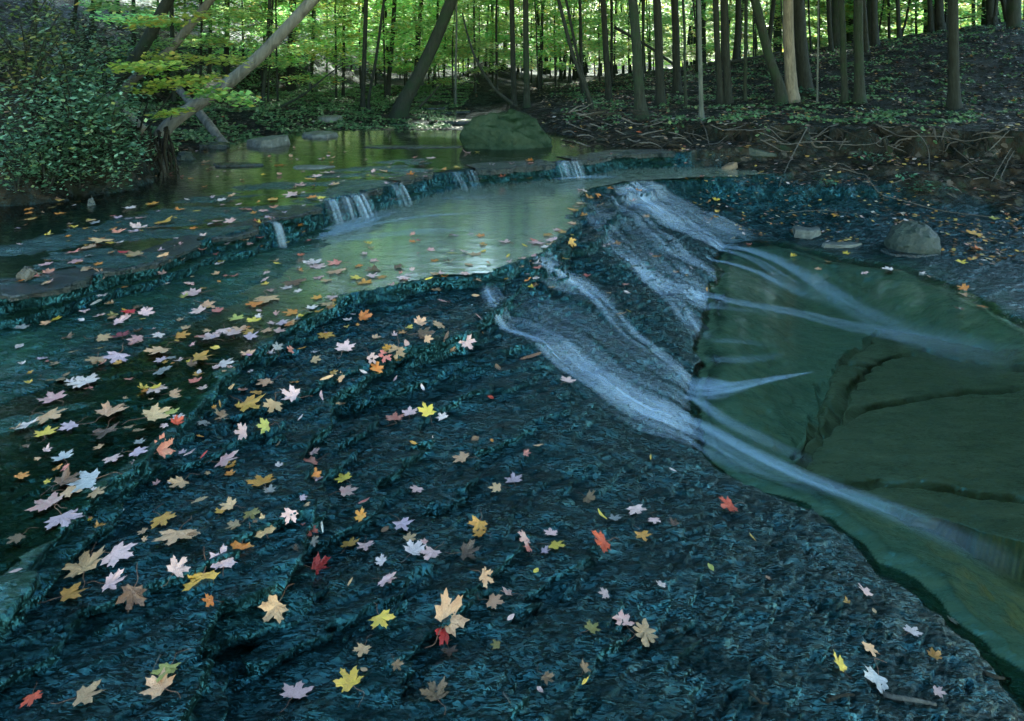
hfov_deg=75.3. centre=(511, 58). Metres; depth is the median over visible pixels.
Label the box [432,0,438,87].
tree
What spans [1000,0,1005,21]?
tree
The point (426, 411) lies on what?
maple leaf
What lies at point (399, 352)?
maple leaf
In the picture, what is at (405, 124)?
flat stone
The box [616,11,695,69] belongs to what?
sapling
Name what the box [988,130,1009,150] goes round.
branch
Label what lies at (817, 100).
tree
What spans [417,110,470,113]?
flat stone
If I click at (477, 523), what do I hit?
maple leaf
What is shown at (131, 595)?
maple leaf
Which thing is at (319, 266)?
maple leaf
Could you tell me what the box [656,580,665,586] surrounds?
maple leaf
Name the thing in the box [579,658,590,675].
maple leaf
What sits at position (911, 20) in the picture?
sapling
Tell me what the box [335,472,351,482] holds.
maple leaf
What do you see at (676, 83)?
tree
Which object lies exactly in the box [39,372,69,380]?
oak leaf
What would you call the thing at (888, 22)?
sapling
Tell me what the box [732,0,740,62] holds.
tree
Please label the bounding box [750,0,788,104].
tree
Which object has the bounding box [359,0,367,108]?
tree
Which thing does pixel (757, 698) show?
twig
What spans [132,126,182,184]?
root tangle
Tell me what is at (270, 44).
tree
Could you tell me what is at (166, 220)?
maple leaf
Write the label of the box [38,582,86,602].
maple leaf
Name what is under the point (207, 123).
fallen log
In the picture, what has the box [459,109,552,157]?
boulder
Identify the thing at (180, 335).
maple leaf
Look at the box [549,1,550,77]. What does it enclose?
tree
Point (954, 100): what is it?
tree
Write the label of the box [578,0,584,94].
tree
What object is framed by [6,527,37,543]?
maple leaf
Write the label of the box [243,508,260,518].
maple leaf
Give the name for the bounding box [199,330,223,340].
maple leaf
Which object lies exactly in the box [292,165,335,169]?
flat stone
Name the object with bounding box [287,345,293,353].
maple leaf
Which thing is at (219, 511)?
maple leaf
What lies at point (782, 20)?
tree
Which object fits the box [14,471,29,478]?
maple leaf
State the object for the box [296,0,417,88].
sapling
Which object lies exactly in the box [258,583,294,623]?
maple leaf
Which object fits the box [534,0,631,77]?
sapling
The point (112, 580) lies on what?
maple leaf
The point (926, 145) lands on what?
branch
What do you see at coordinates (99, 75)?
shrub
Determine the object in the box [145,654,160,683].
twig
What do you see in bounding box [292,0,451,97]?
sapling
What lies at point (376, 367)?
maple leaf
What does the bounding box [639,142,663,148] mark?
stick
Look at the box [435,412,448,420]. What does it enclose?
maple leaf
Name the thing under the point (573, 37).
tree
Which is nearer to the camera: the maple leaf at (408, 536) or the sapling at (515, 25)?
the maple leaf at (408, 536)
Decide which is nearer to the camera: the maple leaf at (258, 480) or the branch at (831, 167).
the maple leaf at (258, 480)
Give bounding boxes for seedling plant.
[798,86,822,96]
[814,178,837,186]
[851,149,898,165]
[895,172,957,193]
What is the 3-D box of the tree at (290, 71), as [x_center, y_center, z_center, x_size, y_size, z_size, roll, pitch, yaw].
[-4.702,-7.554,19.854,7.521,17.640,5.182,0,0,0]
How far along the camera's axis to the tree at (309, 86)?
20.20 m
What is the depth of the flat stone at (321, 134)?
11.35 m
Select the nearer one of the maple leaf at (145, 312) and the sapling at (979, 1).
the maple leaf at (145, 312)
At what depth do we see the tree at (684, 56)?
12.60 m
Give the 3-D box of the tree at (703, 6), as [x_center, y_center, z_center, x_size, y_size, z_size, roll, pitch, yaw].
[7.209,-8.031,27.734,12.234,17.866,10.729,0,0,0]
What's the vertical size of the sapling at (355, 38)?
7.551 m
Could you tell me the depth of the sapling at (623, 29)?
37.79 m
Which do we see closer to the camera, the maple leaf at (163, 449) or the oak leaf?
the maple leaf at (163, 449)
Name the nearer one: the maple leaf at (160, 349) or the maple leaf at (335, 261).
the maple leaf at (160, 349)
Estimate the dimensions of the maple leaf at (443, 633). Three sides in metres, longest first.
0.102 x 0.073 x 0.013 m
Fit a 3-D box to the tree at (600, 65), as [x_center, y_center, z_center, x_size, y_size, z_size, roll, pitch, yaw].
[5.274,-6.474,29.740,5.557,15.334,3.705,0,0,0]
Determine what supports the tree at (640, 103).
on the ground at (838, 424)
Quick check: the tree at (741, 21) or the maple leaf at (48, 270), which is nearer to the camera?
the maple leaf at (48, 270)
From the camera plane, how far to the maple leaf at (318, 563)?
2.38 m
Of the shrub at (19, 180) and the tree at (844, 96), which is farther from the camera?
the tree at (844, 96)
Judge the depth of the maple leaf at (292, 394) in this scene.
3.25 m
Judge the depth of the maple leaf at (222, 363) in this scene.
3.37 m
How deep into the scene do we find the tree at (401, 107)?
14.34 m
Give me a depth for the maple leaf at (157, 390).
3.10 m
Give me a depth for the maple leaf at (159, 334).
3.68 m
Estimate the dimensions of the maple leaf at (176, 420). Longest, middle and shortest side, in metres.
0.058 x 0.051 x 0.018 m
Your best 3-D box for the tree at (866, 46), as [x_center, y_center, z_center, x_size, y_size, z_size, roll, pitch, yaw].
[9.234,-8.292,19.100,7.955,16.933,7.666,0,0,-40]
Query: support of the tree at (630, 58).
on the ground at (838, 424)
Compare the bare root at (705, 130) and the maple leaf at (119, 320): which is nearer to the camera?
the maple leaf at (119, 320)
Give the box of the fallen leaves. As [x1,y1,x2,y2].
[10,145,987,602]
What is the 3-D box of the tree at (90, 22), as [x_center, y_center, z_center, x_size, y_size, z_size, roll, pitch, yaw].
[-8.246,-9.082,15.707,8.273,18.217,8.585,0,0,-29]
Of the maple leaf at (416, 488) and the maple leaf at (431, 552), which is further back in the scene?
the maple leaf at (416, 488)
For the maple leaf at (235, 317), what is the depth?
3.96 m
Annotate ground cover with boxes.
[0,45,476,160]
[543,22,1023,132]
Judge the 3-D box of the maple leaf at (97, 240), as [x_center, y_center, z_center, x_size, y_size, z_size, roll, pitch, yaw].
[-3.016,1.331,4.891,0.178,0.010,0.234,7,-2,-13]
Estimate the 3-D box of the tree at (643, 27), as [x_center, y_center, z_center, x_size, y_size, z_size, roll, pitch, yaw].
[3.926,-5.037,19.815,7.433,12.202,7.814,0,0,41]
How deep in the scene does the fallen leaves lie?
4.08 m
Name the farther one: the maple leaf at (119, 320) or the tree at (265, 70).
the tree at (265, 70)
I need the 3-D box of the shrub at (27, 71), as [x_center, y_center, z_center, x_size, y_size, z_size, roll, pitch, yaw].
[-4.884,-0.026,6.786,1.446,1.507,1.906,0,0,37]
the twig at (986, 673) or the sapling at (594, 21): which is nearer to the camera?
the twig at (986, 673)
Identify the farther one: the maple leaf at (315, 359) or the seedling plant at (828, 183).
the seedling plant at (828, 183)
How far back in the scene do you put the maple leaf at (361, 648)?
2.01 m
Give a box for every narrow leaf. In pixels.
[320,375,332,379]
[520,352,541,358]
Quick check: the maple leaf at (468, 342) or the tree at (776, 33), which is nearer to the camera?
the maple leaf at (468, 342)
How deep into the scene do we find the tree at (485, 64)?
24.36 m
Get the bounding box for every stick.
[561,112,587,117]
[566,121,591,131]
[621,117,640,124]
[636,134,661,144]
[639,129,664,134]
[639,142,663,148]
[660,138,682,142]
[669,143,689,148]
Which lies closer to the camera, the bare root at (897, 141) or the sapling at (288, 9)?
the bare root at (897, 141)
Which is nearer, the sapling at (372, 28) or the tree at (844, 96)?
the tree at (844, 96)
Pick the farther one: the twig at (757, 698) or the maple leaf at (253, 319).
the maple leaf at (253, 319)
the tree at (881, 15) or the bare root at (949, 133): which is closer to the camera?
the bare root at (949, 133)
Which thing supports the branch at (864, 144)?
on the ground at (838, 424)
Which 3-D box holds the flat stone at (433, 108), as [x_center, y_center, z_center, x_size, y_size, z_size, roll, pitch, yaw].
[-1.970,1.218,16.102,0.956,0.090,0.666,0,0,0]
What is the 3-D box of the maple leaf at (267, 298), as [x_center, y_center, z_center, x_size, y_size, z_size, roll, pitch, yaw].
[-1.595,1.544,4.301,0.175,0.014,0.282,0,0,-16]
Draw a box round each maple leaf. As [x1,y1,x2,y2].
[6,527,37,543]
[14,323,28,328]
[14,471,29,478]
[15,414,37,429]
[20,681,42,707]
[24,491,64,511]
[31,407,67,423]
[34,425,58,442]
[38,390,66,404]
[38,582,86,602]
[40,320,50,324]
[40,465,79,495]
[42,268,54,272]
[43,502,84,529]
[51,449,73,462]
[51,679,103,706]
[52,485,81,496]
[58,417,85,430]
[61,545,104,592]
[64,373,98,389]
[66,468,121,492]
[67,258,82,262]
[80,266,91,270]
[81,243,95,248]
[83,333,112,340]
[83,400,129,423]
[84,350,105,363]
[87,235,112,242]
[87,417,118,438]
[87,487,105,497]
[88,569,125,591]
[91,541,137,566]
[103,342,129,362]
[104,315,127,324]
[104,453,123,463]
[107,311,117,316]
[112,228,124,232]
[112,330,130,337]
[115,562,147,611]
[121,309,134,313]
[122,403,170,424]
[122,446,148,456]
[125,250,145,256]
[126,335,154,342]
[130,222,147,228]
[134,438,145,443]
[135,307,153,316]
[139,667,180,698]
[144,342,170,354]
[144,365,172,374]
[146,214,177,228]
[147,381,166,392]
[150,332,164,337]
[150,504,176,528]
[151,515,196,545]
[151,648,191,682]
[153,356,165,362]
[154,433,174,457]
[162,388,180,394]
[162,555,190,586]
[164,330,191,338]
[165,407,179,414]
[167,473,199,487]
[171,415,183,424]
[182,554,219,590]
[183,288,214,295]
[183,350,215,360]
[189,305,207,313]
[189,496,206,503]
[189,527,203,535]
[194,300,215,307]
[198,416,209,425]
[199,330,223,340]
[202,592,223,606]
[204,450,238,467]
[205,357,234,367]
[209,544,236,575]
[212,307,222,311]
[215,323,230,332]
[215,407,227,421]
[215,506,225,518]
[219,497,245,509]
[224,217,239,222]
[224,329,240,334]
[225,460,235,467]
[226,519,244,529]
[227,325,249,331]
[228,314,243,320]
[230,393,265,411]
[230,522,253,549]
[233,423,246,439]
[240,349,254,357]
[242,329,262,334]
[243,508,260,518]
[244,331,257,339]
[245,297,263,306]
[246,474,273,490]
[247,317,260,321]
[251,288,279,302]
[254,513,275,538]
[255,375,280,386]
[256,418,280,433]
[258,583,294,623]
[259,327,271,332]
[263,392,281,412]
[263,484,275,498]
[271,319,289,324]
[272,342,282,356]
[273,327,286,332]
[280,508,298,524]
[280,680,313,711]
[281,191,309,196]
[281,385,305,401]
[282,276,306,285]
[283,309,308,315]
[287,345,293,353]
[301,523,317,536]
[303,259,322,264]
[303,454,326,463]
[304,552,329,575]
[305,263,325,271]
[305,305,318,308]
[310,536,318,546]
[311,355,321,362]
[312,467,321,483]
[317,327,333,338]
[321,301,334,305]
[326,266,345,273]
[326,292,337,299]
[327,259,350,264]
[330,484,356,496]
[333,666,363,706]
[335,340,355,356]
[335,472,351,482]
[336,371,344,381]
[340,537,359,549]
[352,636,370,656]
[354,508,366,521]
[357,538,373,550]
[358,278,370,285]
[358,310,372,319]
[365,265,389,270]
[367,350,378,363]
[370,361,383,372]
[370,602,395,628]
[374,575,391,586]
[375,553,386,565]
[378,350,391,362]
[378,572,395,582]
[382,344,390,349]
[386,412,403,425]
[388,336,405,358]
[390,514,414,530]
[390,653,403,670]
[401,539,425,562]
[402,406,416,420]
[403,532,415,540]
[404,327,435,338]
[409,485,422,492]
[414,315,427,325]
[417,402,435,426]
[419,542,443,559]
[420,676,448,714]
[424,335,432,342]
[425,587,469,647]
[432,320,444,327]
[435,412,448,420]
[435,620,448,644]
[441,639,457,655]
[446,539,481,559]
[452,451,476,462]
[458,329,476,348]
[467,509,487,530]
[468,252,480,257]
[470,567,493,587]
[472,528,490,536]
[477,592,504,608]
[488,482,508,491]
[490,639,499,648]
[502,587,517,594]
[504,472,521,487]
[518,531,529,545]
[523,449,530,456]
[523,544,534,551]
[527,239,543,243]
[537,666,554,684]
[538,540,565,548]
[541,545,548,552]
[543,528,557,534]
[561,376,575,383]
[568,237,575,246]
[579,489,595,502]
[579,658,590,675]
[580,620,599,633]
[591,530,617,552]
[598,587,609,598]
[609,514,620,520]
[612,610,634,640]
[627,500,647,514]
[633,618,658,646]
[634,525,650,540]
[648,512,660,523]
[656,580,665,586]
[668,516,678,525]
[718,496,744,511]
[833,652,851,678]
[858,582,874,601]
[861,641,878,656]
[864,658,888,693]
[902,624,922,636]
[927,647,941,659]
[933,685,946,697]
[947,616,957,623]
[957,283,968,290]
[966,229,981,236]
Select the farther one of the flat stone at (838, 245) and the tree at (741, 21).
the tree at (741, 21)
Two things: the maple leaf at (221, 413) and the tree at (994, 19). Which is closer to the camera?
the maple leaf at (221, 413)
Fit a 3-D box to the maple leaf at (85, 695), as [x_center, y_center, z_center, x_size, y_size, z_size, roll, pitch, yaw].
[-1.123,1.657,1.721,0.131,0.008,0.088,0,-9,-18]
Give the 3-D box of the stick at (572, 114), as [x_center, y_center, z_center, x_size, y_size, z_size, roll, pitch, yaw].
[1.083,0.978,11.420,0.490,0.113,0.027,0,0,0]
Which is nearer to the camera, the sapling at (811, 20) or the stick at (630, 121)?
the stick at (630, 121)
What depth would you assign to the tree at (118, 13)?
17.95 m
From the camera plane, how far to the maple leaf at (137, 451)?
2.61 m
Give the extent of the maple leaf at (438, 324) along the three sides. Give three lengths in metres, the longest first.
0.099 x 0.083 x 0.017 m
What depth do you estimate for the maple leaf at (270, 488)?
2.52 m
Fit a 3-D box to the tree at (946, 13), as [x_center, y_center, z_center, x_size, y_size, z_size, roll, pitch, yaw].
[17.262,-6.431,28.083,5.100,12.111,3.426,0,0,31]
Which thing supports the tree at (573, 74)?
on the ground at (838, 424)
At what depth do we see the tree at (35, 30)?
11.97 m
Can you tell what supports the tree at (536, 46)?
on the ground at (838, 424)
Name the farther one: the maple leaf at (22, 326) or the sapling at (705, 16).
the sapling at (705, 16)
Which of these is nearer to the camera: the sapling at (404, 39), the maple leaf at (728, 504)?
the maple leaf at (728, 504)
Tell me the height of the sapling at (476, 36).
7.152 m
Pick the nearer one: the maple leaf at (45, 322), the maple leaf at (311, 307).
the maple leaf at (45, 322)
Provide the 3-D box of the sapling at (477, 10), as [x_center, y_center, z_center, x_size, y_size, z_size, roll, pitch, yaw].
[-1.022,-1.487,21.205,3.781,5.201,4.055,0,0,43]
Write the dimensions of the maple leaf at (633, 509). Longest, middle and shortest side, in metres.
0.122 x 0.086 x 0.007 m
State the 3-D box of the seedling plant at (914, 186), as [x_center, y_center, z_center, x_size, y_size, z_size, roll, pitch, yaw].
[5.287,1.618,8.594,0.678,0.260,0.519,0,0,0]
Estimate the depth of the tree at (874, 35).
20.91 m
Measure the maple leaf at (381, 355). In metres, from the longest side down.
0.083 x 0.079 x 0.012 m
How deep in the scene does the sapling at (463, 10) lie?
20.98 m
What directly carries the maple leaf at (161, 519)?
on the ground at (838, 424)
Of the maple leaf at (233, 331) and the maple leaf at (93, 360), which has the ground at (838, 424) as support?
the maple leaf at (93, 360)
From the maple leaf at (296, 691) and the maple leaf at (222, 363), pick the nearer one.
the maple leaf at (296, 691)
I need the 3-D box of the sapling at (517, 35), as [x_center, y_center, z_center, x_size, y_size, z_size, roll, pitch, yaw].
[0.255,-2.760,36.083,6.014,7.551,5.642,0,0,42]
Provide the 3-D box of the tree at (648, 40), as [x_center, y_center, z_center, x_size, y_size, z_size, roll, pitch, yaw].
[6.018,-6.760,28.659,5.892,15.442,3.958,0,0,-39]
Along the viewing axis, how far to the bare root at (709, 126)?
10.58 m
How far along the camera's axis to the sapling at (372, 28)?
23.98 m
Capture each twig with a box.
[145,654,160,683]
[502,691,510,703]
[749,690,768,704]
[826,693,854,702]
[883,692,936,705]
[983,670,1011,679]
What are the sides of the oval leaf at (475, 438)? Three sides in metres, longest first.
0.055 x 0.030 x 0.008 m
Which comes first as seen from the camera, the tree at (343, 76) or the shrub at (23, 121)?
the shrub at (23, 121)
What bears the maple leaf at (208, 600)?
on the ground at (838, 424)
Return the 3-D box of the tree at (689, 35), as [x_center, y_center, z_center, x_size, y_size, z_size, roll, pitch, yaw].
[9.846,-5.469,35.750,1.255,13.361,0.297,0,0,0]
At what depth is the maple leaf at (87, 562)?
2.13 m
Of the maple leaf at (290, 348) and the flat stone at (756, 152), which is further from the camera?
the flat stone at (756, 152)
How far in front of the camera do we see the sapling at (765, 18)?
40.47 m
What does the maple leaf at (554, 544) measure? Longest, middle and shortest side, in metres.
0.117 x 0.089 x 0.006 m
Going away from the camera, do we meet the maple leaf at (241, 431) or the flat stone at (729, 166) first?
the maple leaf at (241, 431)
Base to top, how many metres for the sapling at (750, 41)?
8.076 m
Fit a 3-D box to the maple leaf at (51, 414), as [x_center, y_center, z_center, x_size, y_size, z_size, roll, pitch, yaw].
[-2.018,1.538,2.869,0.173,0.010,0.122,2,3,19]
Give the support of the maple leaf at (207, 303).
on the ground at (838, 424)
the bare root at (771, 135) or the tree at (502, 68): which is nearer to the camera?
the bare root at (771, 135)
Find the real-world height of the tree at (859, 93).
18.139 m
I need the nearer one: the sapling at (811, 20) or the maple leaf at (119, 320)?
the maple leaf at (119, 320)
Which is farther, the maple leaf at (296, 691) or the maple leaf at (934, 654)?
the maple leaf at (934, 654)
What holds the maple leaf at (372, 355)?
on the ground at (838, 424)
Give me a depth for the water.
11.43 m
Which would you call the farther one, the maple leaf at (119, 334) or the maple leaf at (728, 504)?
the maple leaf at (119, 334)
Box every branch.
[779,127,807,186]
[785,210,845,213]
[809,163,857,172]
[839,135,891,145]
[839,167,990,216]
[877,125,1013,141]
[910,128,929,171]
[954,148,1013,185]
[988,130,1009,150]
[991,148,1011,180]
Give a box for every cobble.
[16,266,44,281]
[87,198,95,207]
[884,220,941,253]
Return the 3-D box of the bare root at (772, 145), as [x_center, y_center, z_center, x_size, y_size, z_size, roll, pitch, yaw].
[3.835,1.272,9.670,0.418,0.170,0.032,0,0,31]
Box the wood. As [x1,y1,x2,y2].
[316,0,1022,73]
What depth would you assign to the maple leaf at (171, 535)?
2.26 m
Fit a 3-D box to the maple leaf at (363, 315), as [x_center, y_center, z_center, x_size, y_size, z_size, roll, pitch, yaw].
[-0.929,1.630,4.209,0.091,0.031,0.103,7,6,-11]
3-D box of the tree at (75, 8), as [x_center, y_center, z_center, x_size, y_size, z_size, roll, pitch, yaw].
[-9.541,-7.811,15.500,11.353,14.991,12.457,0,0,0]
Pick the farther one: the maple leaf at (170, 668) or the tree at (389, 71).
the tree at (389, 71)
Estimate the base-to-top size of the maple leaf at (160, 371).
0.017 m
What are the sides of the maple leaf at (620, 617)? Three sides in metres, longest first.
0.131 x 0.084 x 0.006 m
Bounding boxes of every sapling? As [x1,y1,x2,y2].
[61,0,220,50]
[85,0,282,88]
[89,9,264,139]
[128,0,252,23]
[174,0,314,82]
[205,0,346,35]
[208,0,353,103]
[212,0,390,92]
[221,0,356,35]
[249,0,389,78]
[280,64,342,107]
[284,0,392,99]
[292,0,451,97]
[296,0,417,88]
[299,0,413,69]
[306,5,390,34]
[322,0,402,85]
[356,0,465,71]
[358,0,438,79]
[362,0,476,74]
[371,2,427,84]
[375,0,490,83]
[381,0,484,78]
[385,0,476,87]
[389,4,532,78]
[407,0,517,74]
[410,0,508,97]
[419,83,440,107]
[429,0,521,87]
[439,0,550,82]
[452,0,552,56]
[462,13,517,107]
[469,0,565,69]
[470,6,548,72]
[479,0,598,89]
[499,0,620,85]
[500,0,568,83]
[502,4,591,74]
[532,0,620,69]
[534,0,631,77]
[543,0,623,82]
[547,2,646,75]
[562,0,667,80]
[577,0,671,72]
[585,0,682,72]
[587,0,666,77]
[597,8,694,60]
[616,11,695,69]
[629,0,719,61]
[639,0,720,65]
[645,0,743,50]
[679,0,761,49]
[688,0,764,40]
[689,1,774,57]
[719,0,812,55]
[729,0,782,46]
[743,0,814,47]
[749,0,827,49]
[770,0,852,48]
[773,0,849,46]
[805,1,852,46]
[806,16,891,37]
[821,0,979,17]
[845,0,971,33]
[847,0,927,39]
[866,0,976,38]
[878,2,922,38]
[878,7,927,34]
[901,0,970,32]
[904,0,1022,22]
[944,0,1001,27]
[958,1,1021,26]
[959,5,1022,25]
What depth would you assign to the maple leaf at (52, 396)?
3.03 m
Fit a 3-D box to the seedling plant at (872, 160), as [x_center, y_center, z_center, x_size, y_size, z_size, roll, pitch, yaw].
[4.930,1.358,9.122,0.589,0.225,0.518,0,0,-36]
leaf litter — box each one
[0,48,480,208]
[531,24,1023,215]
[668,148,1023,264]
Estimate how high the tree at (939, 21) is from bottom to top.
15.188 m
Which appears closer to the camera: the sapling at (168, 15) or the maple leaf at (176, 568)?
the maple leaf at (176, 568)
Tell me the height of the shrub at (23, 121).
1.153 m
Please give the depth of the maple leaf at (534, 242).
5.58 m
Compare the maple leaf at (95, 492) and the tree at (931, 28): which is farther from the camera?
the tree at (931, 28)
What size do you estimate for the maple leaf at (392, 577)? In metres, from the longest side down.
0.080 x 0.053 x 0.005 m
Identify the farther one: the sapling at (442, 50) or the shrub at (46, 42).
the sapling at (442, 50)
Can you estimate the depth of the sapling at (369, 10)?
31.99 m
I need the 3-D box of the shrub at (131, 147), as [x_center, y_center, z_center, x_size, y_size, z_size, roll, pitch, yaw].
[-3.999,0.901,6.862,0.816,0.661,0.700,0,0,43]
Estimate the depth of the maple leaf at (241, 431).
2.88 m
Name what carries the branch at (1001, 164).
on the ground at (838, 424)
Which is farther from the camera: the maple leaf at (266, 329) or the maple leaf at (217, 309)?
the maple leaf at (217, 309)
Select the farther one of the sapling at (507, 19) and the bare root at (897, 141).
the sapling at (507, 19)
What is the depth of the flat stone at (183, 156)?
8.78 m
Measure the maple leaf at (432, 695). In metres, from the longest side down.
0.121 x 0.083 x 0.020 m
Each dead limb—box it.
[614,26,687,73]
[708,51,780,65]
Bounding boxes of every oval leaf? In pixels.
[9,568,22,572]
[381,526,388,531]
[471,436,478,440]
[708,563,713,570]
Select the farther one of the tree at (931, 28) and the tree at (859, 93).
the tree at (931, 28)
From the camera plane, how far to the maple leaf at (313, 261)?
5.05 m
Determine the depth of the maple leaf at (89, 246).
4.71 m
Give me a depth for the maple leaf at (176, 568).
2.12 m
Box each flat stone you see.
[173,151,195,161]
[199,142,229,150]
[213,162,264,167]
[247,135,290,148]
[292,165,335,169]
[302,131,337,138]
[318,115,342,122]
[364,145,462,148]
[389,123,426,126]
[413,106,449,109]
[414,115,441,118]
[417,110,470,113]
[443,119,470,124]
[718,162,737,170]
[749,147,776,156]
[792,226,820,238]
[821,242,861,248]
[880,248,939,257]
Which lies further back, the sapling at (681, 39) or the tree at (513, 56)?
the sapling at (681, 39)
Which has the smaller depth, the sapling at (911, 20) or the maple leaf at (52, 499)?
the maple leaf at (52, 499)
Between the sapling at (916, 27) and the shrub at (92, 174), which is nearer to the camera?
the shrub at (92, 174)
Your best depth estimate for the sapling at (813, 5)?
29.70 m
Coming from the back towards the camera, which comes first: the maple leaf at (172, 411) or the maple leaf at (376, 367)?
the maple leaf at (376, 367)
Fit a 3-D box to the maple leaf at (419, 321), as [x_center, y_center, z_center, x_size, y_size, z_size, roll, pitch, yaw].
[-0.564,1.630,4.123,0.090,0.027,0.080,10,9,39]
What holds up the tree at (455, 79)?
on the ground at (838, 424)
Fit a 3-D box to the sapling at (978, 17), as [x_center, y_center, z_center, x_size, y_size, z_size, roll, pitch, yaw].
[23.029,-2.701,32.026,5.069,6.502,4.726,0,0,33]
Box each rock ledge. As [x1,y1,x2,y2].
[0,268,92,301]
[86,235,202,279]
[211,205,322,241]
[343,187,382,196]
[383,171,434,184]
[466,160,555,174]
[557,149,674,164]
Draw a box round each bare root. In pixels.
[690,125,727,129]
[700,120,708,143]
[710,124,846,144]
[746,128,790,143]
[746,130,785,146]
[760,139,789,151]
[768,129,803,148]
[810,123,837,137]
[810,140,831,150]
[885,129,920,135]
[886,137,911,145]
[946,130,981,151]
[973,127,1007,135]
[982,137,987,151]
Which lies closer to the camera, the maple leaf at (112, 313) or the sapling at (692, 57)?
the maple leaf at (112, 313)
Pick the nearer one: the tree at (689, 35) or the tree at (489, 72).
the tree at (489, 72)
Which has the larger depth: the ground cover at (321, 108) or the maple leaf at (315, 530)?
the ground cover at (321, 108)
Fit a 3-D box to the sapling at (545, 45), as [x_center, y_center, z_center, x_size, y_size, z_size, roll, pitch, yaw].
[1.783,-2.860,38.209,5.845,8.076,5.346,0,0,-17]
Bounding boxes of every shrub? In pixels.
[0,0,91,89]
[0,0,100,58]
[0,0,133,129]
[0,8,146,115]
[0,62,86,170]
[0,100,82,189]
[0,126,62,192]
[6,102,95,179]
[14,65,144,164]
[19,31,159,123]
[20,136,99,196]
[34,105,129,186]
[36,86,161,163]
[42,2,133,72]
[42,129,116,190]
[66,82,133,143]
[79,135,155,189]
[81,25,175,84]
[89,113,167,177]
[100,6,205,65]
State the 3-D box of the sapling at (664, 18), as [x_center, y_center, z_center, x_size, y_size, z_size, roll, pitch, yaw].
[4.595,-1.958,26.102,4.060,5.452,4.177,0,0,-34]
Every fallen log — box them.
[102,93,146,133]
[175,86,227,141]
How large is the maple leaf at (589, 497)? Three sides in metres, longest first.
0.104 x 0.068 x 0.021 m
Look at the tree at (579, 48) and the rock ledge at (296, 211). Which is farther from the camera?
the tree at (579, 48)
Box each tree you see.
[30,0,184,71]
[43,0,55,43]
[69,0,78,29]
[86,0,94,47]
[88,0,262,104]
[107,0,174,93]
[114,0,122,25]
[116,0,319,156]
[119,0,214,100]
[131,0,135,51]
[207,4,212,74]
[223,0,229,74]
[260,0,270,104]
[260,2,266,81]
[266,0,273,103]
[285,0,296,91]
[308,8,315,88]
[341,4,345,95]
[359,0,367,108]
[366,0,384,109]
[371,0,457,122]
[384,0,388,67]
[386,0,396,95]
[414,0,422,96]
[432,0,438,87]
[454,4,457,104]
[473,0,476,92]
[483,1,489,78]
[488,1,493,73]
[495,0,497,92]
[501,8,507,70]
[509,0,517,108]
[518,3,522,47]
[522,0,530,107]
[534,0,539,91]
[536,0,544,88]
[536,2,542,84]
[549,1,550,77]
[557,0,595,120]
[558,7,561,78]
[561,1,570,80]
[563,44,567,78]
[565,0,589,106]
[567,3,574,83]
[568,0,575,79]
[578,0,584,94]
[578,8,584,74]
[579,1,581,88]
[598,30,602,76]
[600,0,612,100]
[610,0,613,82]
[620,2,623,73]
[627,5,631,72]
[628,0,659,122]
[641,0,645,71]
[642,0,644,79]
[646,0,649,70]
[648,0,651,69]
[653,0,666,105]
[671,0,682,92]
[682,0,687,108]
[686,1,691,65]
[690,7,693,64]
[692,0,697,48]
[693,30,695,63]
[694,0,697,72]
[697,0,705,121]
[701,0,705,62]
[713,0,723,103]
[720,0,722,69]
[721,0,733,103]
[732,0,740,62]
[740,0,743,49]
[742,0,747,100]
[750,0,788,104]
[753,14,753,56]
[754,30,757,50]
[768,0,775,42]
[773,0,781,51]
[780,0,783,59]
[783,0,800,102]
[793,0,814,96]
[804,0,807,46]
[808,0,811,51]
[816,0,818,102]
[826,0,833,52]
[831,0,839,47]
[838,0,849,103]
[846,1,853,42]
[851,0,867,104]
[863,0,869,52]
[866,0,877,41]
[869,0,880,46]
[879,0,884,32]
[896,0,901,37]
[901,0,910,35]
[923,3,927,32]
[927,0,934,31]
[927,0,934,33]
[934,0,946,31]
[945,0,946,27]
[945,0,962,109]
[971,0,974,24]
[981,0,985,24]
[985,0,998,24]
[991,0,998,25]
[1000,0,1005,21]
[1006,0,1021,28]
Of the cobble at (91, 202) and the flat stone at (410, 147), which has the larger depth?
the flat stone at (410, 147)
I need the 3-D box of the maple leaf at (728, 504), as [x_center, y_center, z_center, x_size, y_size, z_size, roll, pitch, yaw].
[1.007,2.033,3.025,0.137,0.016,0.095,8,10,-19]
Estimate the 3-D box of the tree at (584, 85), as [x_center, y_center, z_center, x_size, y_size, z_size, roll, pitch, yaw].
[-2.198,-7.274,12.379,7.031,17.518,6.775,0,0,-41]
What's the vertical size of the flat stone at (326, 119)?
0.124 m
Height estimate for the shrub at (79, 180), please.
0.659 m
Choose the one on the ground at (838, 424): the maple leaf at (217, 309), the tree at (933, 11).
the tree at (933, 11)
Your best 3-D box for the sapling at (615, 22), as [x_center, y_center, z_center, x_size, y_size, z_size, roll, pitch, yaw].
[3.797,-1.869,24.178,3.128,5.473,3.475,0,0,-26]
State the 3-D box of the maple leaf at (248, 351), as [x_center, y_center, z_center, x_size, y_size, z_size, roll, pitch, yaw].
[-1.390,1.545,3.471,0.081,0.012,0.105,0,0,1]
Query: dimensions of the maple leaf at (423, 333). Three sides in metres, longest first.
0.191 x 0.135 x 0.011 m
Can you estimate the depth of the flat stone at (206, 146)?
9.88 m
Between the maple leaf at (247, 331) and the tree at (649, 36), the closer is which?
the maple leaf at (247, 331)
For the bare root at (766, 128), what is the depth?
9.86 m
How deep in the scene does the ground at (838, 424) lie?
3.52 m
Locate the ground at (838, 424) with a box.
[0,0,1023,720]
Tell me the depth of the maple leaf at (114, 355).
3.43 m

